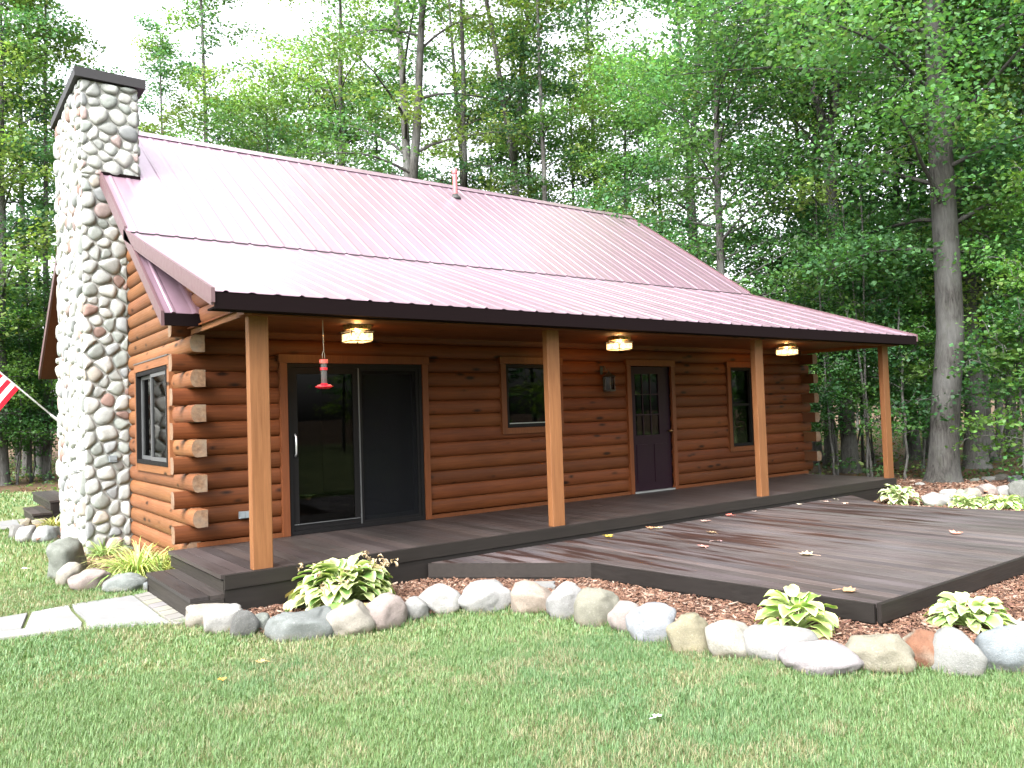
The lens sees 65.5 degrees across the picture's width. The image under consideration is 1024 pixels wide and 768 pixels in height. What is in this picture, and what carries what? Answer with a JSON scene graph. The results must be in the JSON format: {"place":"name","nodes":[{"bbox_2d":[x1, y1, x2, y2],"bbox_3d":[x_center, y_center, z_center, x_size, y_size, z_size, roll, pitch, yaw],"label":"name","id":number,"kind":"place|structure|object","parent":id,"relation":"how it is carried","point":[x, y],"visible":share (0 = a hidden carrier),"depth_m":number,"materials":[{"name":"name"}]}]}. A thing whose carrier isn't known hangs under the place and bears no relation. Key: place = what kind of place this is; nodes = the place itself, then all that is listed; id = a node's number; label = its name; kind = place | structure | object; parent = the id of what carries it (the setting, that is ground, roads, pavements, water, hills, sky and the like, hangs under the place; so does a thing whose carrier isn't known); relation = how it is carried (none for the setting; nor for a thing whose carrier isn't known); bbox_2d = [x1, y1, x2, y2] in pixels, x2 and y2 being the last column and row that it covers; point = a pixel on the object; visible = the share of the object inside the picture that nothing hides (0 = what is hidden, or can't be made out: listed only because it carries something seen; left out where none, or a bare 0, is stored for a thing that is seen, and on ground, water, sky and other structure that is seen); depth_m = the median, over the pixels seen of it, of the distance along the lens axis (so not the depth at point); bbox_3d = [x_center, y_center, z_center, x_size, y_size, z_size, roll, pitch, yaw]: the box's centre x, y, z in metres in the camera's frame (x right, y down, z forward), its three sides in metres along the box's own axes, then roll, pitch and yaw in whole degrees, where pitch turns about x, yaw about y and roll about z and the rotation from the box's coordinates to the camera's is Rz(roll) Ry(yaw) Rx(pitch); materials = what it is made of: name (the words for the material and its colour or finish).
{"place":"outdoors","nodes":[
{"label":"outdoors","id":0,"kind":"place"},
{"bbox_2d":[2,0,1019,430],"label":"sky","id":1,"kind":"structure","parent":0,"point":[110,22],"materials":[{"name":"white"}]},
{"bbox_2d":[0,400,1022,509],"bbox_3d":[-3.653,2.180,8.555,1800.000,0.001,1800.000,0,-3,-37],"label":"ground","id":2,"kind":"structure","parent":0,"point":[36,484],"depth_m":24.05,"materials":[{"name":"green plant"}]},
{"bbox_2d":[0,284,46,446],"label":"sapling","id":3,"kind":"object","parent":2,"relation":"on","point":[18,376],"visible":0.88,"depth_m":24.71,"materials":[{"name":"green plant"}]},
{"bbox_2d":[0,329,54,458],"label":"sapling","id":4,"kind":"object","parent":2,"relation":"on","point":[24,448],"visible":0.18,"depth_m":26.25,"materials":[{"name":"green plant"}]},
{"bbox_2d":[0,301,57,484],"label":"sapling","id":5,"kind":"object","parent":2,"relation":"on","point":[19,347],"visible":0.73,"depth_m":25.35,"materials":[{"name":"green plant"}]},
{"bbox_2d":[2,214,55,482],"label":"young tree","id":6,"kind":"object","parent":2,"relation":"on","point":[27,307],"visible":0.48,"depth_m":26.08,"materials":[{"name":"green plant"}]},
{"bbox_2d":[0,284,58,480],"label":"sapling","id":7,"kind":"object","parent":2,"relation":"on","point":[52,384],"visible":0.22,"depth_m":26.10,"materials":[{"name":"green plant"}]},
{"bbox_2d":[7,332,58,479],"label":"sapling","id":8,"kind":"object","parent":2,"relation":"on","point":[34,351],"visible":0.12,"depth_m":27.40,"materials":[{"name":"green plant"}]},
{"bbox_2d":[0,0,67,231],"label":"forest tree","id":9,"kind":"object","parent":2,"relation":"on","point":[22,18],"visible":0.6,"depth_m":24.73,"materials":[{"name":"green plant"}]},
{"bbox_2d":[2,0,80,475],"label":"forest tree","id":10,"kind":"object","parent":2,"relation":"on","point":[22,210],"visible":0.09,"depth_m":30.21,"materials":[{"name":"green plant"}]},
{"bbox_2d":[0,0,106,485],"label":"forest tree","id":11,"kind":"object","parent":2,"relation":"on","point":[5,238],"visible":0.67,"depth_m":25.44,"materials":[{"name":"green plant"}]},
{"bbox_2d":[0,0,125,480],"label":"forest tree","id":12,"kind":"object","parent":2,"relation":"on","point":[44,200],"visible":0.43,"depth_m":26.92,"materials":[{"name":"green plant"}]},
{"bbox_2d":[130,12,206,139],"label":"forest tree","id":13,"kind":"object","parent":2,"relation":"on","point":[165,48],"visible":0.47,"depth_m":24.25,"materials":[{"name":"green plant"}]},
{"bbox_2d":[147,0,268,145],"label":"forest tree","id":14,"kind":"object","parent":2,"relation":"on","point":[203,72],"visible":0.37,"depth_m":29.58,"materials":[{"name":"green plant"}]},
{"bbox_2d":[182,69,318,155],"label":"forest tree","id":15,"kind":"object","parent":2,"relation":"on","point":[239,87],"visible":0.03,"depth_m":29.93,"materials":[{"name":"green plant"}]},
{"bbox_2d":[181,58,358,166],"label":"forest tree","id":16,"kind":"object","parent":2,"relation":"on","point":[257,105],"visible":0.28,"depth_m":25.60,"materials":[{"name":"green plant"}]},
{"bbox_2d":[211,52,374,167],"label":"forest tree","id":17,"kind":"object","parent":2,"relation":"on","point":[313,107],"visible":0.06,"depth_m":30.03,"materials":[{"name":"green plant"}]},
{"bbox_2d":[239,0,440,180],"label":"forest tree","id":18,"kind":"object","parent":2,"relation":"on","point":[310,49],"visible":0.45,"depth_m":28.87,"materials":[{"name":"green plant"}]},
{"bbox_2d":[297,50,469,184],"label":"forest tree","id":19,"kind":"object","parent":2,"relation":"on","point":[377,150],"visible":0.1,"depth_m":32.18,"materials":[{"name":"green plant"}]},
{"bbox_2d":[273,0,537,182],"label":"forest tree","id":20,"kind":"object","parent":2,"relation":"on","point":[416,115],"visible":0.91,"depth_m":24.42,"materials":[{"name":"green plant"}]},
{"bbox_2d":[383,0,535,190],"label":"forest tree","id":21,"kind":"object","parent":2,"relation":"on","point":[462,151],"visible":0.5,"depth_m":29.20,"materials":[{"name":"green plant"}]},
{"bbox_2d":[38,65,917,569],"bbox_3d":[-1.440,-0.937,15.207,12.475,6.819,12.080,0,-3,-37],"label":"log cabin","id":22,"kind":"object","parent":2,"relation":"on","point":[200,293],"visible":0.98,"depth_m":10.90,"materials":[{"name":"brown wood"}]},
{"bbox_2d":[0,372,58,426],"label":"flag","id":23,"kind":"object","parent":22,"relation":"attached to","point":[9,388],"visible":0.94,"depth_m":12.06,"materials":[{"name":"fabric"}]},
{"bbox_2d":[133,354,176,475],"bbox_3d":[-4.405,0.393,9.860,0.147,1.391,1.820,0,-3,-37],"label":"side window","id":24,"kind":"structure","parent":22,"relation":"in","point":[152,377],"depth_m":9.77,"materials":[{"name":"brown metal"}]},
{"bbox_2d":[276,354,431,536],"bbox_3d":[-1.926,0.716,9.955,2.035,2.132,0.169,0,-3,-37],"label":"sliding door","id":25,"kind":"structure","parent":22,"relation":"in","point":[355,452],"depth_m":9.89,"materials":[{"name":"glass"}]},
{"bbox_2d":[339,324,374,343],"bbox_3d":[-1.730,-0.551,8.911,0.310,0.203,0.310,0,-3,-37],"label":"ceiling lamp","id":26,"kind":"object","parent":22,"relation":"attached to","point":[352,328],"visible":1,"depth_m":8.87,"materials":[{"name":"glass"}]},
{"bbox_2d":[497,357,563,433],"bbox_3d":[0.269,0.163,11.629,1.160,1.095,0.148,0,-3,-37],"label":"window","id":27,"kind":"structure","parent":22,"relation":"in","point":[522,401],"depth_m":11.53,"materials":[{"name":"brown glass"}]},
{"bbox_2d":[623,360,678,494],"bbox_3d":[2.300,0.683,13.067,1.150,2.152,0.144,0,-3,-37],"label":"entry door","id":28,"kind":"structure","parent":22,"relation":"in","point":[649,432],"depth_m":13.09,"materials":[{"name":"paint"}]},
{"bbox_2d":[723,362,754,451],"bbox_3d":[4.148,0.406,14.512,0.815,1.610,0.148,0,-3,-37],"label":"window","id":29,"kind":"structure","parent":22,"relation":"in","point":[738,384],"depth_m":14.50,"materials":[{"name":"brown glass"}]},
{"bbox_2d":[427,68,555,198],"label":"forest tree","id":30,"kind":"object","parent":2,"relation":"on","point":[474,181],"visible":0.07,"depth_m":30.29,"materials":[{"name":"green plant"}]},
{"bbox_2d":[439,0,562,200],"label":"forest tree","id":31,"kind":"object","parent":2,"relation":"on","point":[513,147],"visible":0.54,"depth_m":26.87,"materials":[{"name":"green plant"}]},
{"bbox_2d":[1,423,1022,491],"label":"undergrowth","id":32,"kind":"object","parent":2,"relation":"on","point":[853,465],"visible":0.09,"depth_m":20.80,"materials":[{"name":"green plant"}]},
{"bbox_2d":[6,84,1023,475],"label":"woods","id":33,"kind":"object","parent":2,"relation":"on","point":[40,461],"depth_m":30.03,"materials":[{"name":"plant"}]},
{"bbox_2d":[466,0,591,198],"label":"forest tree","id":34,"kind":"object","parent":2,"relation":"on","point":[539,141],"visible":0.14,"depth_m":30.21,"materials":[{"name":"green plant"}]},
{"bbox_2d":[464,0,609,202],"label":"forest tree","id":35,"kind":"object","parent":2,"relation":"on","point":[537,27],"visible":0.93,"depth_m":25.63,"materials":[{"name":"green plant"}]},
{"bbox_2d":[473,63,637,212],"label":"forest tree","id":36,"kind":"object","parent":2,"relation":"on","point":[586,140],"visible":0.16,"depth_m":30.05,"materials":[{"name":"green plant"}]},
{"bbox_2d":[146,474,1023,627],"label":"timber deck","id":37,"kind":"structure","parent":2,"relation":"on","point":[890,563],"depth_m":8.43,"materials":[{"name":"wood"}]},
{"bbox_2d":[540,0,647,205],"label":"forest tree","id":38,"kind":"object","parent":2,"relation":"on","point":[571,72],"visible":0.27,"depth_m":32.40,"materials":[{"name":"green plant"}]},
{"bbox_2d":[539,42,722,250],"bbox_3d":[4.020,-4.319,26.702,6.447,14.281,6.777,-3,-2,17],"label":"forest tree","id":39,"kind":"object","parent":2,"relation":"on","point":[606,156],"visible":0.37,"depth_m":26.24,"materials":[{"name":"green plant"}]},
{"bbox_2d":[574,39,759,257],"bbox_3d":[5.311,-4.686,28.323,7.154,15.074,6.806,0,-3,-34],"label":"forest tree","id":40,"kind":"object","parent":2,"relation":"on","point":[636,159],"visible":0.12,"depth_m":28.16,"materials":[{"name":"green plant"}]},
{"bbox_2d":[562,0,839,265],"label":"forest tree","id":41,"kind":"object","parent":2,"relation":"on","point":[692,203],"visible":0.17,"depth_m":26.43,"materials":[{"name":"green plant"}]},
{"bbox_2d":[561,0,883,312],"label":"forest tree","id":42,"kind":"object","parent":2,"relation":"on","point":[716,180],"visible":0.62,"depth_m":19.70,"materials":[{"name":"green plant"}]},
{"bbox_2d":[724,222,821,389],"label":"sapling","id":43,"kind":"object","parent":2,"relation":"on","point":[750,264],"visible":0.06,"depth_m":22.69,"materials":[{"name":"green plant"}]},
{"bbox_2d":[740,4,882,465],"bbox_3d":[8.457,-8.675,22.672,5.770,22.428,4.951,0,-3,-39],"label":"forest tree","id":44,"kind":"object","parent":2,"relation":"on","point":[827,449],"visible":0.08,"depth_m":22.27,"materials":[{"name":"green plant"}]},
{"bbox_2d":[784,205,845,474],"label":"young tree","id":45,"kind":"object","parent":2,"relation":"on","point":[793,231],"visible":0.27,"depth_m":19.10,"materials":[{"name":"green plant"}]},
{"bbox_2d":[635,1,998,462],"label":"forest tree","id":46,"kind":"object","parent":2,"relation":"on","point":[819,446],"visible":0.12,"depth_m":23.14,"materials":[{"name":"green plant"}]},
{"bbox_2d":[767,254,878,474],"bbox_3d":[6.742,-0.304,17.665,2.302,5.352,2.901,-3,-3,37],"label":"sapling","id":47,"kind":"object","parent":2,"relation":"on","point":[837,366],"visible":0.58,"depth_m":17.61,"materials":[{"name":"green plant"}]},
{"bbox_2d":[786,202,868,472],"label":"young tree","id":48,"kind":"object","parent":2,"relation":"on","point":[815,204],"visible":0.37,"depth_m":18.97,"materials":[{"name":"green plant"}]},
{"bbox_2d":[794,277,891,473],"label":"sapling","id":49,"kind":"object","parent":2,"relation":"on","point":[817,443],"visible":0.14,"depth_m":19.44,"materials":[{"name":"green plant"}]},
{"bbox_2d":[682,0,1021,473],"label":"forest tree","id":50,"kind":"object","parent":2,"relation":"on","point":[849,446],"visible":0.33,"depth_m":19.73,"materials":[{"name":"green plant"}]},
{"bbox_2d":[819,177,896,476],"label":"young tree","id":51,"kind":"object","parent":2,"relation":"on","point":[856,207],"visible":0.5,"depth_m":17.80,"materials":[{"name":"green plant"}]},
{"bbox_2d":[819,205,896,476],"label":"young tree","id":52,"kind":"object","parent":2,"relation":"on","point":[857,294],"visible":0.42,"depth_m":17.87,"materials":[{"name":"green plant"}]},
{"bbox_2d":[711,0,1021,459],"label":"forest tree","id":53,"kind":"object","parent":2,"relation":"on","point":[912,447],"visible":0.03,"depth_m":23.06,"materials":[{"name":"green plant"}]},
{"bbox_2d":[831,224,935,424],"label":"sapling","id":54,"kind":"object","parent":2,"relation":"on","point":[909,407],"visible":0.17,"depth_m":19.91,"materials":[{"name":"green plant"}]},
{"bbox_2d":[823,254,983,479],"bbox_3d":[8.641,-0.295,17.660,2.780,5.331,3.579,-1,-2,-26],"label":"sapling","id":55,"kind":"object","parent":2,"relation":"on","point":[900,298],"visible":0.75,"depth_m":17.52,"materials":[{"name":"green plant"}]},
{"bbox_2d":[796,0,1021,468],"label":"forest tree","id":56,"kind":"object","parent":2,"relation":"on","point":[968,450],"visible":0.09,"depth_m":19.87,"materials":[{"name":"green plant"}]},
{"bbox_2d":[846,0,1023,352],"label":"forest tree","id":57,"kind":"object","parent":2,"relation":"on","point":[984,270],"visible":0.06,"depth_m":20.44,"materials":[{"name":"green plant"}]},
{"bbox_2d":[869,246,1001,432],"bbox_3d":[11.160,-0.585,21.297,3.178,6.093,4.090,0,-3,-35],"label":"sapling","id":58,"kind":"object","parent":2,"relation":"on","point":[921,415],"visible":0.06,"depth_m":21.10,"materials":[{"name":"green plant"}]},
{"bbox_2d":[857,203,1015,470],"bbox_3d":[10.254,-0.975,19.381,3.626,6.691,2.878,-3,-2,20],"label":"sapling","id":59,"kind":"object","parent":2,"relation":"on","point":[930,313],"visible":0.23,"depth_m":19.33,"materials":[{"name":"green plant"}]},
{"bbox_2d":[864,0,1023,183],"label":"forest tree","id":60,"kind":"object","parent":2,"relation":"on","point":[1019,119],"visible":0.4,"depth_m":15.74,"materials":[{"name":"green plant"}]},
{"bbox_2d":[869,0,1023,313],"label":"forest tree","id":61,"kind":"object","parent":2,"relation":"on","point":[918,234],"visible":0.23,"depth_m":18.65,"materials":[{"name":"green plant"}]},
{"bbox_2d":[874,2,1021,462],"bbox_3d":[12.282,-9.495,22.252,8.375,23.831,5.948,-3,-3,36],"label":"forest tree","id":62,"kind":"object","parent":2,"relation":"on","point":[989,441],"visible":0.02,"depth_m":21.41,"materials":[{"name":"green plant"}]},
{"bbox_2d":[942,294,1023,480],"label":"sapling","id":63,"kind":"object","parent":2,"relation":"on","point":[1004,353],"visible":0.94,"depth_m":14.95,"materials":[{"name":"green plant"}]},
{"bbox_2d":[949,155,1023,415],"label":"sapling","id":64,"kind":"object","parent":2,"relation":"on","point":[1018,264],"visible":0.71,"depth_m":15.37,"materials":[{"name":"green plant"}]},
{"bbox_2d":[0,489,1023,767],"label":"lawn","id":65,"kind":"structure","parent":0,"point":[134,629],"depth_m":4.83,"materials":[{"name":"plant"}]},
{"bbox_2d":[23,490,60,520],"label":"steps","id":66,"kind":"structure","parent":65,"relation":"on","point":[49,500],"depth_m":15.24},
{"bbox_2d":[0,592,184,639],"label":"flagstone path","id":67,"kind":"structure","parent":65,"relation":"on","point":[123,609],"depth_m":7.21,"materials":[{"name":"stone"}]},
{"bbox_2d":[25,477,1023,645],"bbox_3d":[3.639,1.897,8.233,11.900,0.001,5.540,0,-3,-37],"label":"mulch bed","id":68,"kind":"object","parent":65,"relation":"on","point":[957,627],"visible":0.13,"depth_m":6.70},
{"bbox_2d":[184,603,228,627],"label":"boulder","id":69,"kind":"object","parent":68,"relation":"on","point":[195,614],"visible":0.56,"depth_m":6.79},
{"bbox_2d":[203,603,242,633],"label":"boulder","id":70,"kind":"object","parent":68,"relation":"on","point":[218,618],"visible":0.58,"depth_m":6.57,"materials":[{"name":"stone"}]},
{"bbox_2d":[230,610,259,636],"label":"boulder","id":71,"kind":"object","parent":68,"relation":"on","point":[245,622],"visible":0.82,"depth_m":6.39,"materials":[{"name":"stone"}]},
{"bbox_2d":[264,605,333,642],"bbox_3d":[-1.688,1.954,6.415,0.589,0.277,0.354,-1,-2,-15],"label":"boulder","id":72,"kind":"object","parent":68,"relation":"on","point":[310,624],"visible":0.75,"depth_m":6.28,"materials":[{"name":"stone"}]},
{"bbox_2d":[283,551,397,611],"bbox_3d":[-1.547,1.844,7.337,1.068,0.508,1.135,0,-3,-37],"label":"hosta plant","id":73,"kind":"object","parent":68,"relation":"on","point":[338,587],"visible":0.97,"depth_m":7.18,"materials":[{"name":"green plant"}]},
{"bbox_2d":[326,600,375,636],"bbox_3d":[-1.308,1.922,6.476,0.409,0.336,0.316,-2,-2,-6],"label":"boulder","id":74,"kind":"object","parent":68,"relation":"on","point":[355,616],"visible":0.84,"depth_m":6.34,"materials":[{"name":"stone"}]},
{"bbox_2d":[366,592,407,630],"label":"boulder","id":75,"kind":"object","parent":68,"relation":"on","point":[387,609],"visible":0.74,"depth_m":6.53,"materials":[{"name":"stone"}]},
{"bbox_2d":[405,596,428,620],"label":"boulder","id":76,"kind":"object","parent":68,"relation":"on","point":[417,606],"visible":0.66,"depth_m":6.76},
{"bbox_2d":[418,583,460,614],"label":"boulder","id":77,"kind":"object","parent":68,"relation":"on","point":[438,598],"visible":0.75,"depth_m":6.95,"materials":[{"name":"stone"}]},
{"bbox_2d":[458,579,510,612],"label":"boulder","id":78,"kind":"object","parent":68,"relation":"on","point":[486,594],"visible":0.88,"depth_m":6.97,"materials":[{"name":"stone"}]},
{"bbox_2d":[510,580,551,613],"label":"boulder","id":79,"kind":"object","parent":68,"relation":"on","point":[527,595],"visible":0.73,"depth_m":6.87,"materials":[{"name":"stone"}]},
{"bbox_2d":[546,581,580,619],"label":"boulder","id":80,"kind":"object","parent":68,"relation":"on","point":[560,599],"visible":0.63,"depth_m":6.63,"materials":[{"name":"stone"}]},
{"bbox_2d":[573,587,619,626],"bbox_3d":[0.702,1.836,6.530,0.391,0.349,0.329,-2,-2,6],"label":"boulder","id":81,"kind":"object","parent":68,"relation":"on","point":[592,605],"visible":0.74,"depth_m":6.40,"materials":[{"name":"stone"}]},
{"bbox_2d":[607,600,638,632],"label":"boulder","id":82,"kind":"object","parent":68,"relation":"on","point":[619,612],"visible":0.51,"depth_m":6.20,"materials":[{"name":"stone"}]},
{"bbox_2d":[625,602,675,642],"bbox_3d":[1.061,1.820,6.039,0.385,0.319,0.314,-2,-2,-4],"label":"boulder","id":83,"kind":"object","parent":68,"relation":"on","point":[652,621],"visible":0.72,"depth_m":5.94,"materials":[{"name":"stone"}]},
{"bbox_2d":[666,612,708,653],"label":"boulder","id":84,"kind":"object","parent":68,"relation":"on","point":[685,631],"visible":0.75,"depth_m":5.63,"materials":[{"name":"stone"}]},
{"bbox_2d":[705,619,747,658],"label":"boulder","id":85,"kind":"object","parent":68,"relation":"on","point":[724,637],"visible":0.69,"depth_m":5.48,"materials":[{"name":"stone"}]},
{"bbox_2d":[742,624,818,662],"bbox_3d":[1.851,1.815,5.501,0.517,0.248,0.389,-2,-2,13],"label":"boulder","id":86,"kind":"object","parent":68,"relation":"on","point":[765,642],"visible":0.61,"depth_m":5.39,"materials":[{"name":"stone"}]},
{"bbox_2d":[754,584,838,639],"bbox_3d":[2.140,1.743,5.949,0.649,0.419,0.639,0,-3,-37],"label":"hosta plant","id":87,"kind":"object","parent":68,"relation":"on","point":[784,606],"visible":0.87,"depth_m":5.91,"materials":[{"name":"green plant"}]},
{"bbox_2d":[778,639,863,676],"bbox_3d":[2.007,1.786,5.190,0.506,0.218,0.365,-4,-3,39],"label":"boulder","id":88,"kind":"object","parent":68,"relation":"on","point":[829,657],"visible":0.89,"depth_m":5.09,"materials":[{"name":"stone"}]},
{"bbox_2d":[845,634,916,674],"bbox_3d":[2.397,1.755,5.169,0.379,0.292,0.421,0,-3,-37],"label":"boulder","id":89,"kind":"object","parent":68,"relation":"on","point":[892,653],"visible":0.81,"depth_m":5.05,"materials":[{"name":"stone"}]},
{"bbox_2d":[876,484,921,504],"bbox_3d":[6.366,1.857,13.076,0.654,0.409,0.695,-2,-2,7],"label":"hosta plant","id":90,"kind":"object","parent":68,"relation":"on","point":[904,497],"visible":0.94,"depth_m":13.00,"materials":[{"name":"green plant"}]},
{"bbox_2d":[902,629,934,669],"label":"boulder","id":91,"kind":"object","parent":68,"relation":"on","point":[919,642],"visible":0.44,"depth_m":5.12,"materials":[{"name":"stone"}]},
{"bbox_2d":[931,626,987,677],"bbox_3d":[2.823,1.732,5.054,0.337,0.353,0.212,-3,-3,31],"label":"boulder","id":92,"kind":"object","parent":68,"relation":"on","point":[960,651],"visible":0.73,"depth_m":4.99,"materials":[{"name":"stone"}]},
{"bbox_2d":[947,492,985,508],"bbox_3d":[7.068,1.841,12.373,0.568,0.313,0.558,0,-3,-37],"label":"hosta plant","id":93,"kind":"object","parent":68,"relation":"on","point":[967,503],"visible":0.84,"depth_m":12.32,"materials":[{"name":"green plant"}]},
{"bbox_2d":[923,591,1014,633],"bbox_3d":[3.446,1.725,5.964,0.602,0.277,0.674,0,-3,-37],"label":"hosta plant","id":94,"kind":"object","parent":68,"relation":"on","point":[950,608],"visible":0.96,"depth_m":5.89,"materials":[{"name":"green plant"}]},
{"bbox_2d":[974,625,1023,673],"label":"boulder","id":95,"kind":"object","parent":68,"relation":"on","point":[1000,646],"visible":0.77,"depth_m":5.01,"materials":[{"name":"stone"}]},
{"bbox_2d":[980,494,1023,510],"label":"hosta plant","id":96,"kind":"object","parent":68,"relation":"on","point":[1002,501],"visible":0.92,"depth_m":11.98,"materials":[{"name":"green plant"}]},
{"label":"mulch bed","id":97,"kind":"structure","parent":65,"relation":"on","visible":0},
{"bbox_2d":[595,0,1023,482],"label":"maple tree","id":98,"kind":"object","parent":97,"relation":"on","point":[937,43],"visible":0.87,"depth_m":16.31,"materials":[{"name":"green plant"}]},
{"label":"mulch bed","id":99,"kind":"structure","parent":0,"visible":0},
{"bbox_2d":[46,537,86,580],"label":"boulder","id":100,"kind":"object","parent":99,"relation":"on","point":[61,552],"visible":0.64,"depth_m":9.08,"materials":[{"name":"stone"}]},
{"bbox_2d":[67,568,113,590],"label":"boulder","id":101,"kind":"object","parent":99,"relation":"on","point":[82,579],"visible":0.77,"depth_m":8.48,"materials":[{"name":"stone"}]},
{"bbox_2d":[101,572,146,592],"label":"boulder","id":102,"kind":"object","parent":99,"relation":"on","point":[121,582],"visible":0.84,"depth_m":8.32,"materials":[{"name":"stone"}]},
{"bbox_2d":[77,537,174,587],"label":"ornamental grass","id":103,"kind":"object","parent":99,"relation":"on","point":[138,566],"depth_m":8.88,"materials":[{"name":"green plant"}]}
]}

